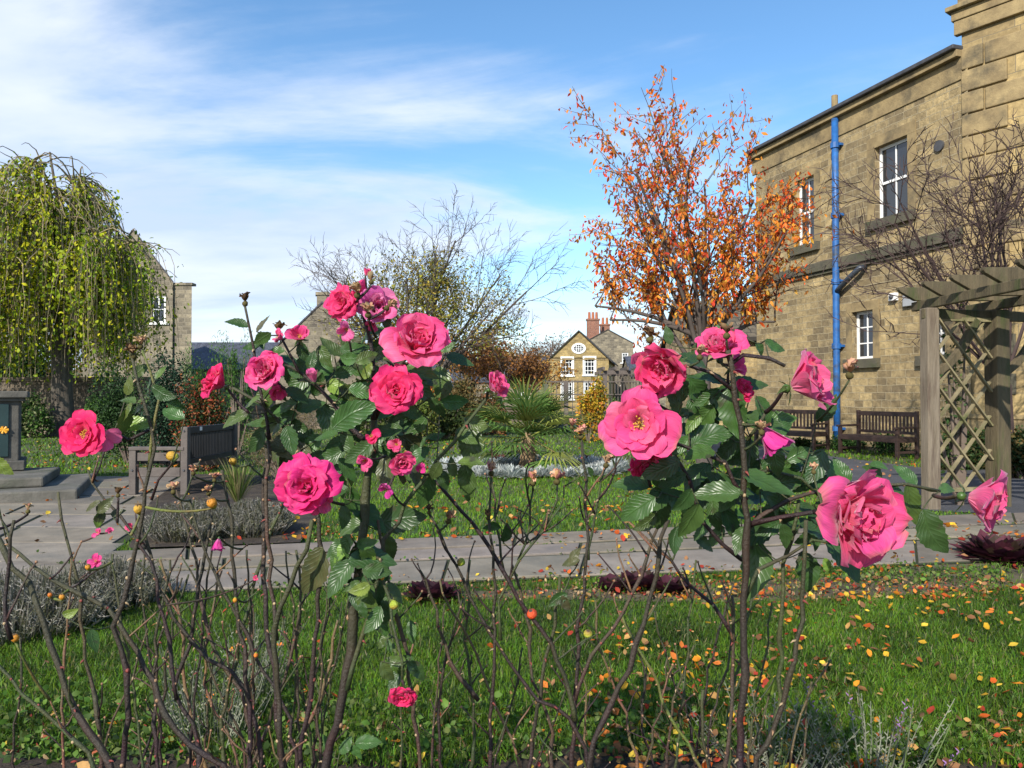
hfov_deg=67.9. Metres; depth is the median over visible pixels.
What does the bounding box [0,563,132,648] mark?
lavender
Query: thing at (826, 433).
garden bench
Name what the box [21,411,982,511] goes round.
ground
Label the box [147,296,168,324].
window
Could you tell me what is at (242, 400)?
dwarf conifer
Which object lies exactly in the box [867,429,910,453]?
ivy clump
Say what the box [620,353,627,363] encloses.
window
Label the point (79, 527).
patio
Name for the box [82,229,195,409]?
stone house
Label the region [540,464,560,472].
silver ragwort
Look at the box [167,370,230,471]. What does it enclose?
berry shrub
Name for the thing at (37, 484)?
stone steps
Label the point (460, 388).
mixed shrub
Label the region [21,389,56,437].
garden shrub
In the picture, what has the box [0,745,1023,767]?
planting bed
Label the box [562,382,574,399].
window
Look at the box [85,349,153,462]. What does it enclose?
yew bush
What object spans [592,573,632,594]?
heuchera
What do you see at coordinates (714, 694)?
fallen leaves
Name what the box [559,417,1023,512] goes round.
asphalt path
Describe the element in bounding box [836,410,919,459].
garden bench
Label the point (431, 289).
bare tree
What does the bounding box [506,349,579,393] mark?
autumn tree
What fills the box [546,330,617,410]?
yellow house
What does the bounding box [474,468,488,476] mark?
silver ragwort
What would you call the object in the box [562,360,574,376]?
window
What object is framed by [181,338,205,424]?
dwarf conifer
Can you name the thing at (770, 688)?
rose bush
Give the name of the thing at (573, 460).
silver ragwort
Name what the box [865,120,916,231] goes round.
window
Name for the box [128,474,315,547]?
flower bed
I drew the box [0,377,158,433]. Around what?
garden wall
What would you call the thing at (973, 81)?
stone building
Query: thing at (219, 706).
lavender
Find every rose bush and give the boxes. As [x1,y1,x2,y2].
[0,335,257,767]
[10,388,381,767]
[200,268,509,767]
[389,418,830,767]
[411,441,600,767]
[598,322,1007,767]
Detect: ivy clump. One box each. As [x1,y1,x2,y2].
[790,437,825,447]
[830,435,867,450]
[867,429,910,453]
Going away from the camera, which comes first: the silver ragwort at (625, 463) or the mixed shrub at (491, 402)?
the silver ragwort at (625, 463)
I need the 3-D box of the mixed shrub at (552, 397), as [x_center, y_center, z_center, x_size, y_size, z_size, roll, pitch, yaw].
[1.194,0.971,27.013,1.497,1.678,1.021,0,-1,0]
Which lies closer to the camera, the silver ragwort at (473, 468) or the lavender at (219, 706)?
the lavender at (219, 706)
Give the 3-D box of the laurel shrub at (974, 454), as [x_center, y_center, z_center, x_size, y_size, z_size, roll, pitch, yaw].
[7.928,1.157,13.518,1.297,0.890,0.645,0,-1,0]
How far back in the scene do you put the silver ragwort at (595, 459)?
13.87 m
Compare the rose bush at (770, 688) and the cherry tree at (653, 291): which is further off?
the cherry tree at (653, 291)
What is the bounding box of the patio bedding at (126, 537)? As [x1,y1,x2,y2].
[1,477,179,542]
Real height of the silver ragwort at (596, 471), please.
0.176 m
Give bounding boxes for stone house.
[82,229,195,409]
[276,292,360,405]
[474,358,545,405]
[586,312,632,400]
[619,356,665,409]
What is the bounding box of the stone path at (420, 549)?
[1,512,1023,591]
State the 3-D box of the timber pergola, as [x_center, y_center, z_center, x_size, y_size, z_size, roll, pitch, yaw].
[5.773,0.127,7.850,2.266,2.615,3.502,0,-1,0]
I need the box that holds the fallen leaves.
[2,430,1023,767]
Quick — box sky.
[0,0,961,369]
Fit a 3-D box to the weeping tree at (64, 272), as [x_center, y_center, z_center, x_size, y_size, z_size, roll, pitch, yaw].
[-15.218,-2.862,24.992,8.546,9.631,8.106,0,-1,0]
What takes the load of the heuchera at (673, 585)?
on the dry verge
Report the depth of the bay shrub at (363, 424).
18.89 m
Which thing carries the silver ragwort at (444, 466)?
on the palm bed
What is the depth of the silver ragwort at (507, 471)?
12.04 m
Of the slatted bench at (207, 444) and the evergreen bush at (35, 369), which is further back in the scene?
the evergreen bush at (35, 369)
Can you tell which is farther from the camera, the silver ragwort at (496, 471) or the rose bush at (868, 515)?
the silver ragwort at (496, 471)
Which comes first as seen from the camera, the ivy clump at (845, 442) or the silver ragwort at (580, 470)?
the silver ragwort at (580, 470)
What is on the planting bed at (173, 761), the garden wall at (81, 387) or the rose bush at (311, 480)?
the rose bush at (311, 480)
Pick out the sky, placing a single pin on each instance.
(231, 135)
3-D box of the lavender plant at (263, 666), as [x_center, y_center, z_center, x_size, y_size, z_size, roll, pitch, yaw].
[-1.109,1.172,3.258,0.306,0.370,0.320,1,-1,-42]
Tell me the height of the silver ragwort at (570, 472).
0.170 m
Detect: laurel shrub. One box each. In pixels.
[940,427,984,470]
[976,425,1023,478]
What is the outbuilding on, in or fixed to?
on the ground at (431, 459)
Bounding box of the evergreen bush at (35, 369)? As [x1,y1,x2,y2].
[0,331,50,376]
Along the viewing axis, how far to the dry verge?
5.13 m
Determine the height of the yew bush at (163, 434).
2.387 m
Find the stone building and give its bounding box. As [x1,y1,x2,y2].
[744,0,1023,454]
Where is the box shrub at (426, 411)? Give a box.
[413,397,445,441]
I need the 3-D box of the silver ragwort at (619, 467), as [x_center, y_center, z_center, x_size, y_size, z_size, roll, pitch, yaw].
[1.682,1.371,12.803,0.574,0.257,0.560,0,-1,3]
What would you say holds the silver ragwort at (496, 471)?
on the palm bed
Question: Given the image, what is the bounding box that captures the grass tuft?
[213,457,261,503]
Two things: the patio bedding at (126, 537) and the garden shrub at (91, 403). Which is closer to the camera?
the patio bedding at (126, 537)
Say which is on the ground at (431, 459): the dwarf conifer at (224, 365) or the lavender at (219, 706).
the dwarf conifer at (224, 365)
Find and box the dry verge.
[448,562,1023,602]
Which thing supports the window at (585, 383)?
in the yellow house at (583, 354)
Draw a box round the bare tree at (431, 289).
[287,184,594,387]
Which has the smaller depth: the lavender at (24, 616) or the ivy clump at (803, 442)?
the lavender at (24, 616)
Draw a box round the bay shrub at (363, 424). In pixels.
[337,365,389,447]
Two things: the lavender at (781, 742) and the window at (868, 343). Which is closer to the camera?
the lavender at (781, 742)
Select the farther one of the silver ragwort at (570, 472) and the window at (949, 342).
the window at (949, 342)
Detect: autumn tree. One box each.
[431,311,529,399]
[449,331,553,400]
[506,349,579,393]
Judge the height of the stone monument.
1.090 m
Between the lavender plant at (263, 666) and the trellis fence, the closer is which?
the lavender plant at (263, 666)
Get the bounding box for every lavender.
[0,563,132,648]
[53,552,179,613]
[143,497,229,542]
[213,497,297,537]
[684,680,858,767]
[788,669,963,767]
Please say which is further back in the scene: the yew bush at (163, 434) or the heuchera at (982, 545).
the yew bush at (163, 434)
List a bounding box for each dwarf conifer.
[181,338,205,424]
[204,330,234,424]
[226,328,253,454]
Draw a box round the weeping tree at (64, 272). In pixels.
[0,142,188,436]
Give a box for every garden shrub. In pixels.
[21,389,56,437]
[82,392,111,429]
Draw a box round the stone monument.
[0,391,29,470]
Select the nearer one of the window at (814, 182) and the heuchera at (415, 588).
the heuchera at (415, 588)
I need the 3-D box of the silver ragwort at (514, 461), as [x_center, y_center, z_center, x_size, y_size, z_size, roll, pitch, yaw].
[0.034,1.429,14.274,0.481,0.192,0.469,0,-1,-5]
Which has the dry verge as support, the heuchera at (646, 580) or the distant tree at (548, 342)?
the heuchera at (646, 580)
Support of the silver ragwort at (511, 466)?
on the palm bed
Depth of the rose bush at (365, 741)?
1.80 m
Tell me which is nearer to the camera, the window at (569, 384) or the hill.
the window at (569, 384)
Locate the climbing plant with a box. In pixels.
[940,304,970,504]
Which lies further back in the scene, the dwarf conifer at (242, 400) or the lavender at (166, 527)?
the dwarf conifer at (242, 400)
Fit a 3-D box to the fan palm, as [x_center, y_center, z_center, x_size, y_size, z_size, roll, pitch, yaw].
[0.298,0.779,13.205,2.738,2.009,2.777,0,-1,0]
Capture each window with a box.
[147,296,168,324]
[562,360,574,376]
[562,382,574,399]
[571,343,585,353]
[582,360,594,375]
[584,382,594,392]
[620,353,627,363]
[787,162,820,256]
[843,299,879,368]
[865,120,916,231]
[915,314,952,365]
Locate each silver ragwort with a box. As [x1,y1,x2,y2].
[442,462,447,472]
[471,465,485,471]
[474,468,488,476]
[480,462,501,471]
[480,468,503,477]
[498,465,523,478]
[502,463,519,470]
[503,456,520,464]
[529,465,550,476]
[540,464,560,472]
[558,466,579,477]
[567,455,580,465]
[574,468,590,476]
[586,457,602,460]
[587,465,606,475]
[595,465,613,473]
[599,459,625,473]
[610,458,629,470]
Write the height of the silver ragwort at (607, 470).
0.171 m
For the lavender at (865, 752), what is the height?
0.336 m
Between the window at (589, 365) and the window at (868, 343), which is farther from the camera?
the window at (589, 365)
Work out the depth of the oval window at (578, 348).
70.00 m
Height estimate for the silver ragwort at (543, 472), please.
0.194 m
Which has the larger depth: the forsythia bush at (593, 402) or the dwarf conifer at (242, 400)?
the forsythia bush at (593, 402)
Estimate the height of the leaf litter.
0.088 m
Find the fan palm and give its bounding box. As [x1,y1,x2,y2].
[460,375,598,477]
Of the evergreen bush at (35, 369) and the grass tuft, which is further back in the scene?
the evergreen bush at (35, 369)
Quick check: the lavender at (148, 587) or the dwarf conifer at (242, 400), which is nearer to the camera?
the lavender at (148, 587)
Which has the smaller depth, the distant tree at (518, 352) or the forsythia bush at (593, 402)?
the forsythia bush at (593, 402)
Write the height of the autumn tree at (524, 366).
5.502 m
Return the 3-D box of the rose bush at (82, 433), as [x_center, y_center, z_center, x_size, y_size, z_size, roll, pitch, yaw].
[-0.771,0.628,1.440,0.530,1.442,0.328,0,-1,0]
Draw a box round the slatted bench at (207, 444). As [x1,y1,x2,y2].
[128,422,237,494]
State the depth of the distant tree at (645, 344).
104.41 m
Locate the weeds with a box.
[0,511,1023,767]
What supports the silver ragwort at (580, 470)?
on the palm bed
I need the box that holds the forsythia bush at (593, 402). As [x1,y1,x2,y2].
[574,371,609,441]
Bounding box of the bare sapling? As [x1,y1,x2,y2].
[776,108,1023,477]
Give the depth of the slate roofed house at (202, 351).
63.80 m
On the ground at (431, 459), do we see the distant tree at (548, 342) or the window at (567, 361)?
the distant tree at (548, 342)
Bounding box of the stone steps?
[0,467,92,502]
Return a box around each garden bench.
[754,409,829,450]
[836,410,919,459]
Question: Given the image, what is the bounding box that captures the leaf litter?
[0,573,1023,767]
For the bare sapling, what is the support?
on the ground at (431, 459)
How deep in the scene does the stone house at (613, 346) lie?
84.09 m
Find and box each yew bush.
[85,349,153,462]
[133,341,197,466]
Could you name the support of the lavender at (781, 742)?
on the planting bed at (173, 761)
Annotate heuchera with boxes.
[401,579,460,606]
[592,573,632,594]
[616,568,661,592]
[648,574,694,595]
[949,529,1023,568]
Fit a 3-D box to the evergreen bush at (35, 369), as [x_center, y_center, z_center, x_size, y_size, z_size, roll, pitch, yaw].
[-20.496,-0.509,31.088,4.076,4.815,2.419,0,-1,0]
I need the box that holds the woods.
[47,352,635,376]
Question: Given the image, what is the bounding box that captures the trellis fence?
[544,367,641,429]
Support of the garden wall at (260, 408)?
on the ground at (431, 459)
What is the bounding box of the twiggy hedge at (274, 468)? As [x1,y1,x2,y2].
[234,398,322,483]
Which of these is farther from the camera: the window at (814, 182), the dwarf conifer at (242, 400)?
the window at (814, 182)
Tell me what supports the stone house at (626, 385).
on the ground at (431, 459)
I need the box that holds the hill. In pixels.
[47,360,392,376]
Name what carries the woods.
on the hill
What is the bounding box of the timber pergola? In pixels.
[897,259,1023,509]
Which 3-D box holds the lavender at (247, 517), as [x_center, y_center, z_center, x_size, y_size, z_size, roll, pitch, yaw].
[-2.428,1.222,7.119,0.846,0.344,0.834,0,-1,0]
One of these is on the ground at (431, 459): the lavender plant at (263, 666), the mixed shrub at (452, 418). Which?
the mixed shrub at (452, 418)
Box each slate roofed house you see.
[191,342,278,406]
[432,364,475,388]
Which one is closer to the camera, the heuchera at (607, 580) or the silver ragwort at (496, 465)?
the heuchera at (607, 580)
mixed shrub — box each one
[432,387,467,439]
[450,373,483,436]
[467,376,510,434]
[533,391,566,432]
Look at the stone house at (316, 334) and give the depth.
46.05 m
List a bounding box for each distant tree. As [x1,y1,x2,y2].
[498,328,563,357]
[518,329,574,356]
[525,333,566,391]
[633,333,660,353]
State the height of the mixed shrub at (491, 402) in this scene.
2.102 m
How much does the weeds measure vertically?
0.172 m
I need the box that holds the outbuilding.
[660,301,756,436]
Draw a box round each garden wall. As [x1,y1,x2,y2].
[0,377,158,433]
[219,406,557,429]
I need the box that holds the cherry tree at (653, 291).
[558,65,854,470]
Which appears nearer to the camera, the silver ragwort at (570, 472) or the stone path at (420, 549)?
the stone path at (420, 549)
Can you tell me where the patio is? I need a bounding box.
[0,476,179,580]
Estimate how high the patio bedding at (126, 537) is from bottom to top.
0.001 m
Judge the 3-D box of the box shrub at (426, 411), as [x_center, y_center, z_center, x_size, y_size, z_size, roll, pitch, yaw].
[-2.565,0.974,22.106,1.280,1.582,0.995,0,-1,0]
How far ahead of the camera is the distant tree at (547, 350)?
89.73 m
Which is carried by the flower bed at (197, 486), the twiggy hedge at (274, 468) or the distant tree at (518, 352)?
the twiggy hedge at (274, 468)

